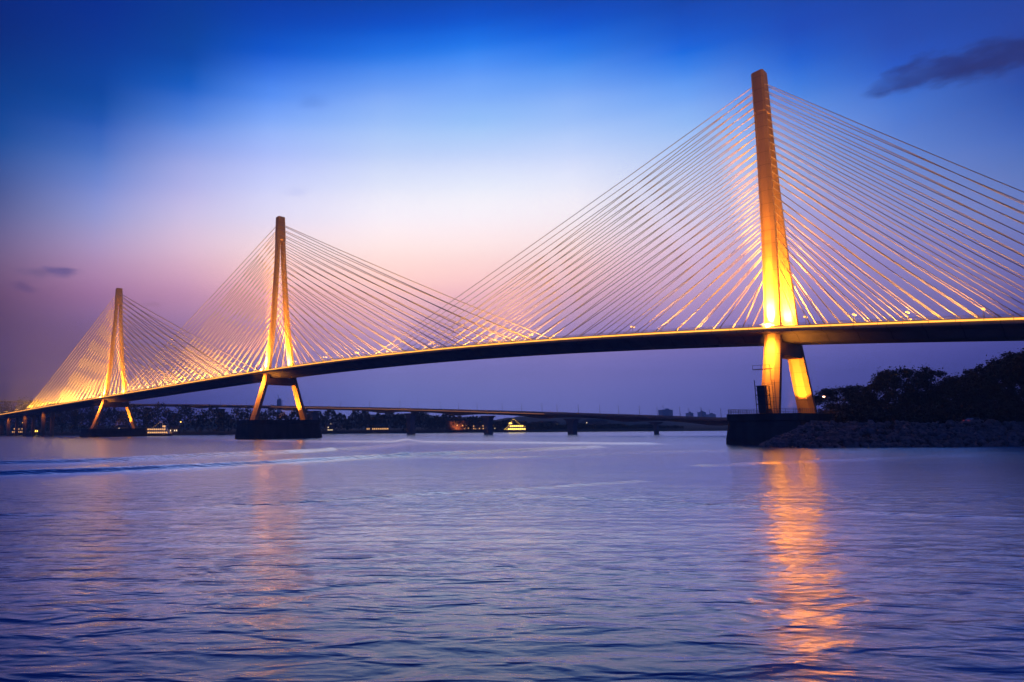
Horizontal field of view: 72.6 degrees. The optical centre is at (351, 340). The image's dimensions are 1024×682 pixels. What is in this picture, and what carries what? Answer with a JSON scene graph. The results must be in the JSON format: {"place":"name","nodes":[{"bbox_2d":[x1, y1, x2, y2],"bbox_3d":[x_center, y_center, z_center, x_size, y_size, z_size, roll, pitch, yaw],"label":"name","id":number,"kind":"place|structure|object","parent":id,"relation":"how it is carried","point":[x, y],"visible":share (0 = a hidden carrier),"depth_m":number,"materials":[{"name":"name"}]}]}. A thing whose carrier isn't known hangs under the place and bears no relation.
{"place":"outdoors","nodes":[
{"label":"outdoors","id":0,"kind":"place"},
{"bbox_2d":[277,394,281,419],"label":"tower block","id":1,"kind":"structure","parent":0,"point":[279,401],"depth_m":1573.86,"materials":[{"name":"grey concrete"}]},
{"bbox_2d":[0,414,726,430],"bbox_3d":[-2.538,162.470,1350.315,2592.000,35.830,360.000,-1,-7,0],"label":"hills","id":2,"kind":"structure","parent":0,"point":[561,421],"depth_m":1225.78,"materials":[{"name":"black plant"}]},
{"bbox_2d":[0,425,727,435],"bbox_3d":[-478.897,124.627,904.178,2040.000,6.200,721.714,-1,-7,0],"label":"bank","id":3,"kind":"structure","parent":0,"point":[444,430],"depth_m":641.80,"materials":[{"name":"soil"}]},
{"bbox_2d":[12,426,26,433],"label":"riverside house","id":4,"kind":"structure","parent":3,"relation":"on","point":[19,430],"depth_m":794.95,"materials":[{"name":"grey tile"}]},
{"bbox_2d":[35,427,40,433],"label":"riverside house","id":5,"kind":"structure","parent":3,"relation":"on","point":[37,430],"depth_m":766.23,"materials":[{"name":"brick"}]},
{"bbox_2d":[96,426,106,428],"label":"riverside house","id":6,"kind":"structure","parent":3,"relation":"on","point":[100,427],"depth_m":699.69,"materials":[{"name":"grey tile"}]},
{"bbox_2d":[118,425,130,427],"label":"riverside house","id":7,"kind":"structure","parent":3,"relation":"on","point":[124,426],"depth_m":685.46,"materials":[{"name":"grey tile"}]},
{"bbox_2d":[169,426,179,433],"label":"riverside house","id":8,"kind":"structure","parent":3,"relation":"on","point":[174,429],"depth_m":658.41,"materials":[{"name":"grey tile"}]},
{"bbox_2d":[325,424,334,430],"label":"riverside house","id":9,"kind":"structure","parent":3,"relation":"on","point":[329,427],"depth_m":652.64,"materials":[{"name":"grey tile"}]},
{"bbox_2d":[0,396,683,432],"bbox_3d":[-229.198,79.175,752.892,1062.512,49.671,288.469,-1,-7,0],"label":"wood","id":10,"kind":"object","parent":3,"relation":"on","point":[221,418],"visible":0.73,"depth_m":678.86,"materials":[{"name":"green plant"}]},
{"bbox_2d":[366,427,388,430],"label":"riverside house","id":11,"kind":"structure","parent":3,"relation":"on","point":[378,428],"depth_m":658.32,"materials":[{"name":"grey tile"}]},
{"bbox_2d":[445,419,468,429],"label":"riverside house","id":12,"kind":"structure","parent":3,"relation":"on","point":[450,426],"depth_m":665.64,"materials":[{"name":"brick"}]},
{"bbox_2d":[471,422,483,429],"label":"riverside house","id":13,"kind":"structure","parent":3,"relation":"on","point":[477,425],"depth_m":662.52,"materials":[{"name":"grey tile"}]},
{"bbox_2d":[539,421,559,424],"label":"riverside house","id":14,"kind":"structure","parent":3,"relation":"on","point":[555,422],"depth_m":683.50,"materials":[{"name":"grey tile"}]},
{"bbox_2d":[581,419,607,424],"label":"riverside house","id":15,"kind":"structure","parent":3,"relation":"on","point":[595,421],"depth_m":749.84,"materials":[{"name":"grey tile"}]},
{"bbox_2d":[0,431,1023,681],"bbox_3d":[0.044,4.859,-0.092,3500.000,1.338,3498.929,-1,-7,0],"label":"water","id":16,"kind":"structure","parent":0,"point":[566,557],"depth_m":27.88,"materials":[{"name":"blue liquid"}]},
{"bbox_2d":[147,423,172,435],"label":"river ferry","id":17,"kind":"object","parent":16,"relation":"on","point":[162,431],"visible":0.98,"depth_m":567.34,"materials":[{"name":"grey paint"}]},
{"bbox_2d":[0,400,728,433],"bbox_3d":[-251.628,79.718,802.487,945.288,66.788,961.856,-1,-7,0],"label":"girder bridge","id":18,"kind":"structure","parent":16,"relation":"on","point":[571,423],"depth_m":447.74,"materials":[{"name":"concrete"}]},
{"bbox_2d":[0,69,1023,444],"bbox_3d":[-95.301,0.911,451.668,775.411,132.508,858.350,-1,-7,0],"label":"cable stayed bridge","id":19,"kind":"structure","parent":16,"relation":"in","point":[780,333],"depth_m":220.25,"materials":[{"name":"concrete"}]},
{"bbox_2d":[504,420,526,431],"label":"river ferry","id":20,"kind":"object","parent":16,"relation":"on","point":[516,428],"visible":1,"depth_m":612.00,"materials":[{"name":"yellow paint"}]},
{"bbox_2d":[0,0,1023,426],"label":"sky","id":21,"kind":"structure","parent":0,"point":[148,148],"materials":[{"name":"blue"}]},
{"bbox_2d":[658,408,672,415],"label":"tower block","id":22,"kind":"structure","parent":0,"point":[666,412],"depth_m":1599.81,"materials":[{"name":"grey concrete"}]},
{"bbox_2d":[697,407,705,416],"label":"tower block","id":23,"kind":"structure","parent":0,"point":[702,414],"depth_m":1612.00,"materials":[{"name":"grey concrete"}]},
{"bbox_2d":[706,409,715,416],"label":"tower block","id":24,"kind":"structure","parent":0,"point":[710,415],"depth_m":1623.73,"materials":[{"name":"grey concrete"}]},
{"bbox_2d":[752,364,776,413],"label":"access tower","id":25,"kind":"structure","parent":0,"point":[762,395],"depth_m":184.21,"materials":[{"name":"metal"}]},
{"bbox_2d":[766,423,1023,446],"bbox_3d":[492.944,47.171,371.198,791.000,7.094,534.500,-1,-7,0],"label":"river bank","id":26,"kind":"structure","parent":0,"point":[891,426],"depth_m":159.92,"materials":[{"name":"soil"}]},
{"bbox_2d":[814,385,872,415],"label":"broadleaf tree","id":27,"kind":"object","parent":26,"relation":"on","point":[830,394],"visible":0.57,"depth_m":229.26,"materials":[{"name":"green plant"}]},
{"bbox_2d":[843,383,885,405],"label":"broadleaf tree","id":28,"kind":"object","parent":26,"relation":"on","point":[861,388],"visible":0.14,"depth_m":233.52,"materials":[{"name":"green plant"}]},
{"bbox_2d":[858,377,890,412],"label":"broadleaf tree","id":29,"kind":"object","parent":26,"relation":"on","point":[872,395],"visible":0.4,"depth_m":226.39,"materials":[{"name":"green plant"}]},
{"bbox_2d":[758,419,1023,446],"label":"riprap stones","id":30,"kind":"object","parent":26,"relation":"on","point":[993,433],"visible":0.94,"depth_m":158.47,"materials":[{"name":"grey stone"}]},
{"bbox_2d":[862,365,929,414],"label":"broadleaf tree","id":31,"kind":"object","parent":26,"relation":"on","point":[892,379],"visible":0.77,"depth_m":221.67,"materials":[{"name":"green plant"}]},
{"bbox_2d":[890,364,944,409],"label":"broadleaf tree","id":32,"kind":"object","parent":26,"relation":"on","point":[926,391],"visible":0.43,"depth_m":219.68,"materials":[{"name":"green plant"}]},
{"bbox_2d":[912,367,961,419],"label":"broadleaf tree","id":33,"kind":"object","parent":26,"relation":"on","point":[936,374],"visible":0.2,"depth_m":221.84,"materials":[{"name":"green plant"}]},
{"bbox_2d":[928,372,990,417],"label":"broadleaf tree","id":34,"kind":"object","parent":26,"relation":"on","point":[949,382],"visible":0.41,"depth_m":213.02,"materials":[{"name":"green plant"}]},
{"bbox_2d":[940,366,1003,419],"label":"broadleaf tree","id":35,"kind":"object","parent":26,"relation":"on","point":[963,395],"visible":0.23,"depth_m":208.70,"materials":[{"name":"green plant"}]},
{"bbox_2d":[968,348,1023,420],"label":"broadleaf tree","id":36,"kind":"object","parent":26,"relation":"on","point":[993,374],"visible":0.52,"depth_m":196.51,"materials":[{"name":"green plant"}]},
{"bbox_2d":[990,348,1023,417],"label":"broadleaf tree","id":37,"kind":"object","parent":26,"relation":"on","point":[1017,360],"visible":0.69,"depth_m":189.19,"materials":[{"name":"green plant"}]},
{"bbox_2d":[963,418,983,422],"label":"parked car","id":38,"kind":"object","parent":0,"point":[975,420],"visible":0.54,"depth_m":169.87,"materials":[{"name":"grey paint"}]}
]}

